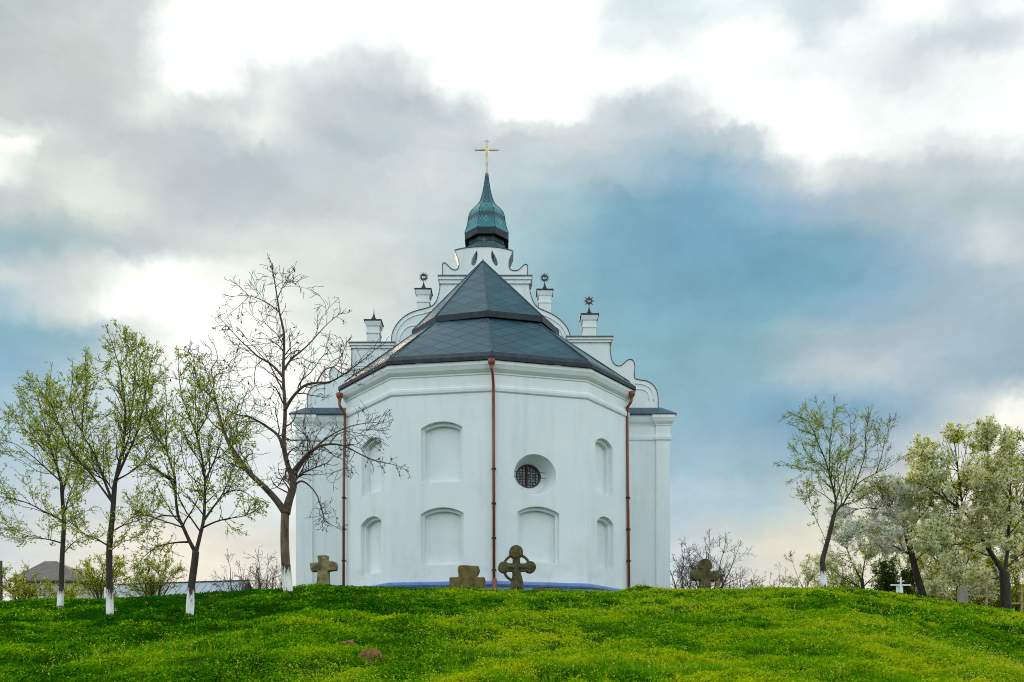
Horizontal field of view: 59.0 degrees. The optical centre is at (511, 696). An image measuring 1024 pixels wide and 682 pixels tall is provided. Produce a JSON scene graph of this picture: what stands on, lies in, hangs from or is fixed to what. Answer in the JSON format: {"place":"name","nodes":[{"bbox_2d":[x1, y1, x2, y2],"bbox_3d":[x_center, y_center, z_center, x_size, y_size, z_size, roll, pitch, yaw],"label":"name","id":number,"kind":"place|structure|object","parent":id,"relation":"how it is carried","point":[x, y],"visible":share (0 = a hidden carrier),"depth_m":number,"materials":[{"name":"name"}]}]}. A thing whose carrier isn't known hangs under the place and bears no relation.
{"place":"outdoors","nodes":[
{"label":"outdoors","id":0,"kind":"place"},
{"bbox_2d":[0,583,1023,681],"bbox_3d":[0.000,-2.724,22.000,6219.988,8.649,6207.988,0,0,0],"label":"ground","id":1,"kind":"structure","parent":0,"point":[451,634],"depth_m":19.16,"materials":[{"name":"green plant"}]},
{"bbox_2d":[0,561,2,600],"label":"wooden post","id":2,"kind":"object","parent":1,"relation":"on","point":[1,583],"visible":0.67,"depth_m":43.96,"materials":[{"name":"wood"}]},
{"bbox_2d":[1,561,47,600],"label":"leafy bush","id":3,"kind":"object","parent":1,"relation":"on","point":[30,590],"visible":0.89,"depth_m":44.61,"materials":[{"name":"green plant"}]},
{"bbox_2d":[0,370,114,607],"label":"young tree","id":4,"kind":"object","parent":1,"relation":"on","point":[63,550],"visible":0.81,"depth_m":25.71,"materials":[{"name":"green plant"}]},
{"bbox_2d":[41,578,81,597],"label":"leafy bush","id":5,"kind":"object","parent":1,"relation":"on","point":[72,593],"visible":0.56,"depth_m":51.66,"materials":[{"name":"green plant"}]},
{"bbox_2d":[8,561,115,598],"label":"house","id":6,"kind":"structure","parent":1,"relation":"on","point":[49,569],"depth_m":66.30,"materials":[{"name":"paint"}]},
{"bbox_2d":[39,588,46,595],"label":"window","id":7,"kind":"structure","parent":6,"relation":"in","point":[39,588],"depth_m":66.11,"materials":[{"name":"blue paint"}]},
{"bbox_2d":[23,318,178,614],"bbox_3d":[-10.127,-5.798,22.919,3.448,7.665,3.167,0,0,0],"label":"young tree","id":8,"kind":"object","parent":1,"relation":"on","point":[93,457],"visible":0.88,"depth_m":22.76,"materials":[{"name":"green plant"}]},
{"bbox_2d":[70,551,137,598],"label":"leafy bush","id":9,"kind":"object","parent":1,"relation":"on","point":[93,579],"visible":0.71,"depth_m":44.89,"materials":[{"name":"green plant"}]},
{"bbox_2d":[118,550,187,596],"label":"leafy bush","id":10,"kind":"object","parent":1,"relation":"on","point":[150,587],"visible":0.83,"depth_m":48.74,"materials":[{"name":"green plant"}]},
{"bbox_2d":[113,580,251,597],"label":"shed","id":11,"kind":"structure","parent":1,"relation":"on","point":[201,586],"depth_m":57.25,"materials":[{"name":"grey metal"}]},
{"bbox_2d":[106,344,271,615],"bbox_3d":[-7.497,-4.970,21.162,3.602,6.308,3.000,0,0,-17],"label":"young tree","id":12,"kind":"object","parent":1,"relation":"on","point":[190,600],"visible":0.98,"depth_m":21.21,"materials":[{"name":"green plant"}]},
{"bbox_2d":[204,548,255,591],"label":"bare shrub","id":13,"kind":"object","parent":1,"relation":"on","point":[239,584],"visible":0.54,"depth_m":53.58,"materials":[{"name":"plant"}]},
{"bbox_2d":[235,545,281,590],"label":"bare shrub","id":14,"kind":"object","parent":1,"relation":"on","point":[258,578],"visible":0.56,"depth_m":49.55,"materials":[{"name":"plant"}]},
{"bbox_2d":[168,254,409,591],"bbox_3d":[-7.300,-9.312,30.820,7.972,11.739,4.784,0,0,0],"label":"bare tree","id":15,"kind":"object","parent":1,"relation":"on","point":[293,476],"visible":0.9,"depth_m":30.66,"materials":[{"name":"brown plant"}]},
{"bbox_2d":[310,555,337,584],"bbox_3d":[-6.969,-4.470,33.595,1.018,1.566,0.318,0,0,10],"label":"stone cross","id":16,"kind":"object","parent":1,"relation":"on","point":[323,567],"visible":0.72,"depth_m":33.45,"materials":[{"name":"grey stone"}]},
{"bbox_2d":[337,640,356,645],"bbox_3d":[-2.558,-0.772,13.999,0.376,0.211,0.270,0,0,0],"label":"earth heap","id":17,"kind":"object","parent":1,"relation":"on","point":[350,642],"visible":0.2,"depth_m":13.93,"materials":[{"name":"brown soil"}]},
{"bbox_2d":[357,648,385,665],"bbox_3d":[-1.889,-0.481,12.149,0.393,0.352,0.312,0,0,0],"label":"earth heap","id":18,"kind":"object","parent":1,"relation":"on","point":[368,653],"visible":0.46,"depth_m":12.06,"materials":[{"name":"brown soil"}]},
{"bbox_2d":[449,565,485,588],"bbox_3d":[-1.628,-4.207,33.200,1.307,1.238,0.339,0,0,6],"label":"stone cross","id":19,"kind":"object","parent":1,"relation":"on","point":[468,576],"visible":0.67,"depth_m":33.04,"materials":[{"name":"grey stone"}]},
{"bbox_2d":[289,140,676,592],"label":"church","id":20,"kind":"structure","parent":1,"relation":"on","point":[540,435],"depth_m":38.09,"materials":[{"name":"white paint"}]},
{"bbox_2d":[361,516,380,575],"bbox_3d":[-5.920,-6.506,38.995,0.360,2.467,1.702,0,0,-40],"label":"blind window","id":21,"kind":"structure","parent":20,"relation":"in","point":[371,527],"depth_m":39.50,"materials":[{"name":"white paint"}]},
{"bbox_2d":[362,437,380,496],"bbox_3d":[-5.899,-9.914,38.969,0.360,2.398,1.635,0,0,-40],"label":"blind window","id":22,"kind":"structure","parent":20,"relation":"in","point":[371,483],"depth_m":39.47,"materials":[{"name":"white paint"}]},
{"bbox_2d":[421,421,461,482],"bbox_3d":[-2.872,-10.095,37.477,1.739,2.514,0.360,0,0,8],"label":"blind window","id":23,"kind":"structure","parent":20,"relation":"in","point":[441,442],"depth_m":37.63,"materials":[{"name":"white paint"}]},
{"bbox_2d":[421,507,463,564],"bbox_3d":[-2.856,-6.632,37.475,1.805,2.368,0.360,0,0,8],"label":"blind window","id":24,"kind":"structure","parent":20,"relation":"in","point":[442,528],"depth_m":37.62,"materials":[{"name":"white paint"}]},
{"bbox_2d":[514,454,555,495],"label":"round window","id":25,"kind":"structure","parent":20,"relation":"in","point":[534,474],"depth_m":38.20,"materials":[{"name":"white paint"}]},
{"bbox_2d":[518,506,558,562],"bbox_3d":[1.054,-6.726,37.633,1.788,2.313,0.360,0,0,-14],"label":"blind window","id":26,"kind":"structure","parent":20,"relation":"in","point":[538,527],"depth_m":37.81,"materials":[{"name":"white paint"}]},
{"bbox_2d":[595,438,611,495],"bbox_3d":[3.822,-9.931,39.096,0.360,2.373,1.335,0,0,39],"label":"blind window","id":27,"kind":"structure","parent":20,"relation":"in","point":[603,449],"depth_m":39.53,"materials":[{"name":"white paint"}]},
{"bbox_2d":[597,516,613,569],"bbox_3d":[3.890,-6.657,39.181,0.360,2.242,1.310,0,0,39],"label":"blind window","id":28,"kind":"structure","parent":20,"relation":"in","point":[605,528],"depth_m":39.59,"materials":[{"name":"white paint"}]},
{"bbox_2d":[0,581,1023,681],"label":"wild flowers","id":29,"kind":"object","parent":1,"relation":"on","point":[862,663],"visible":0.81,"depth_m":14.10,"materials":[{"name":"yellow plant"}]},
{"bbox_2d":[498,545,535,590],"bbox_3d":[0.184,-4.519,32.979,1.381,2.001,0.334,0,0,-4],"label":"stone cross","id":30,"kind":"object","parent":1,"relation":"on","point":[516,567],"visible":0.84,"depth_m":32.86,"materials":[{"name":"grey stone"}]},
{"bbox_2d":[533,587,558,590],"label":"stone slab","id":31,"kind":"structure","parent":1,"relation":"on","point":[536,588],"depth_m":33.09,"materials":[{"name":"grey stone"}]},
{"bbox_2d":[670,541,698,588],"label":"bare shrub","id":32,"kind":"object","parent":1,"relation":"on","point":[681,577],"visible":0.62,"depth_m":46.77,"materials":[{"name":"plant"}]},
{"bbox_2d":[689,558,719,588],"bbox_3d":[7.140,-4.333,33.602,1.111,1.595,0.296,0,0,-8],"label":"stone cross","id":33,"kind":"object","parent":1,"relation":"on","point":[704,575],"visible":0.77,"depth_m":33.48,"materials":[{"name":"grey stone"}]},
{"bbox_2d":[670,529,757,588],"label":"bare shrub","id":34,"kind":"object","parent":1,"relation":"on","point":[722,573],"visible":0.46,"depth_m":51.41,"materials":[{"name":"plant"}]},
{"bbox_2d":[716,578,719,588],"bbox_3d":[8.186,-4.342,36.000,0.140,0.895,0.100,0,0,0],"label":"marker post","id":35,"kind":"object","parent":1,"relation":"on","point":[718,583],"visible":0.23,"depth_m":35.95,"materials":[{"name":"stone"}]},
{"bbox_2d":[720,566,765,588],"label":"bare shrub","id":36,"kind":"object","parent":1,"relation":"on","point":[745,583],"visible":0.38,"depth_m":55.52,"materials":[{"name":"plant"}]},
{"bbox_2d":[747,579,764,587],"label":"leafy bush","id":37,"kind":"object","parent":1,"relation":"on","point":[761,585],"visible":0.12,"depth_m":59.62,"materials":[{"name":"green plant"}]},
{"bbox_2d":[767,562,793,587],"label":"bare sapling","id":38,"kind":"object","parent":1,"relation":"on","point":[779,580],"visible":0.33,"depth_m":57.37,"materials":[{"name":"plant"}]},
{"bbox_2d":[776,550,821,587],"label":"blossom shrub","id":39,"kind":"object","parent":1,"relation":"on","point":[807,570],"visible":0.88,"depth_m":52.09,"materials":[{"name":"white plant"}]},
{"bbox_2d":[810,556,868,588],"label":"leafy bush","id":40,"kind":"object","parent":1,"relation":"on","point":[856,579],"visible":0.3,"depth_m":51.53,"materials":[{"name":"green plant"}]},
{"bbox_2d":[773,394,914,586],"bbox_3d":[11.913,-7.560,32.868,3.995,7.160,3.616,0,0,-31],"label":"young tree","id":41,"kind":"object","parent":1,"relation":"on","point":[823,579],"visible":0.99,"depth_m":32.95,"materials":[{"name":"green plant"}]},
{"bbox_2d":[810,513,900,588],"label":"blossom tree","id":42,"kind":"object","parent":1,"relation":"on","point":[869,553],"visible":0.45,"depth_m":46.85,"materials":[{"name":"green plant"}]},
{"bbox_2d":[825,471,953,596],"bbox_3d":[16.159,-6.778,39.345,5.339,6.699,4.818,0,0,-44],"label":"blossom tree","id":43,"kind":"object","parent":1,"relation":"on","point":[896,497],"visible":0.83,"depth_m":39.50,"materials":[{"name":"white plant"}]},
{"bbox_2d":[869,552,917,594],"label":"leafy bush","id":44,"kind":"object","parent":1,"relation":"on","point":[887,578],"visible":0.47,"depth_m":45.73,"materials":[{"name":"green plant"}]},
{"bbox_2d":[890,577,910,592],"bbox_3d":[15.020,-4.135,35.068,0.780,0.983,0.185,0,0,0],"label":"white cross","id":45,"kind":"object","parent":1,"relation":"on","point":[899,587],"visible":0.89,"depth_m":34.98,"materials":[{"name":"stone"}]},
{"bbox_2d":[880,554,956,601],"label":"leafy bush","id":46,"kind":"object","parent":1,"relation":"on","point":[908,567],"visible":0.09,"depth_m":48.53,"materials":[{"name":"green plant"}]},
{"bbox_2d":[894,468,984,599],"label":"blossom tree","id":47,"kind":"object","parent":1,"relation":"on","point":[924,560],"visible":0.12,"depth_m":51.90,"materials":[{"name":"green plant"}]},
{"bbox_2d":[927,583,957,600],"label":"leafy bush","id":48,"kind":"object","parent":1,"relation":"on","point":[945,594],"visible":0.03,"depth_m":51.49,"materials":[{"name":"green plant"}]},
{"bbox_2d":[892,413,1023,608],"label":"blossom tree","id":49,"kind":"object","parent":1,"relation":"on","point":[999,476],"visible":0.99,"depth_m":37.65,"materials":[{"name":"green plant"}]},
{"bbox_2d":[911,535,1010,600],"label":"blossom tree","id":50,"kind":"object","parent":1,"relation":"on","point":[937,586],"visible":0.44,"depth_m":44.61,"materials":[{"name":"green plant"}]},
{"bbox_2d":[957,587,967,603],"bbox_3d":[17.906,-3.786,36.000,0.320,1.162,0.240,0,0,0],"label":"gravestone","id":51,"kind":"object","parent":1,"relation":"on","point":[962,594],"visible":0.65,"depth_m":35.88,"materials":[{"name":"grey stone"}]},
{"bbox_2d":[952,566,1014,605],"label":"leafy bush","id":52,"kind":"object","parent":1,"relation":"on","point":[975,600],"visible":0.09,"depth_m":49.46,"materials":[{"name":"green plant"}]},
{"bbox_2d":[974,581,997,605],"bbox_3d":[18.845,-3.809,36.000,0.920,1.585,0.080,0,0,0],"label":"wooden cross","id":53,"kind":"object","parent":1,"relation":"on","point":[986,585],"visible":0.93,"depth_m":35.97,"materials":[{"name":"brown wood"}]},
{"bbox_2d":[970,426,1023,585],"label":"blossom tree","id":54,"kind":"object","parent":1,"relation":"on","point":[1013,525],"visible":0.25,"depth_m":44.09,"materials":[{"name":"green plant"}]},
{"bbox_2d":[975,566,1023,611],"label":"leafy bush","id":55,"kind":"object","parent":1,"relation":"on","point":[1015,596],"visible":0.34,"depth_m":47.58,"materials":[{"name":"green plant"}]},
{"bbox_2d":[977,496,1023,591],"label":"blossom tree","id":56,"kind":"object","parent":1,"relation":"on","point":[1013,547],"visible":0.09,"depth_m":54.56,"materials":[{"name":"green plant"}]},
{"bbox_2d":[1011,587,1023,611],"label":"wooden cross","id":57,"kind":"object","parent":1,"relation":"on","point":[1021,602],"visible":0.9,"depth_m":35.96,"materials":[{"name":"brown wood"}]},
{"bbox_2d":[0,0,1023,608],"label":"sky","id":58,"kind":"structure","parent":0,"point":[765,207],"materials":[{"name":"white"}]}
]}

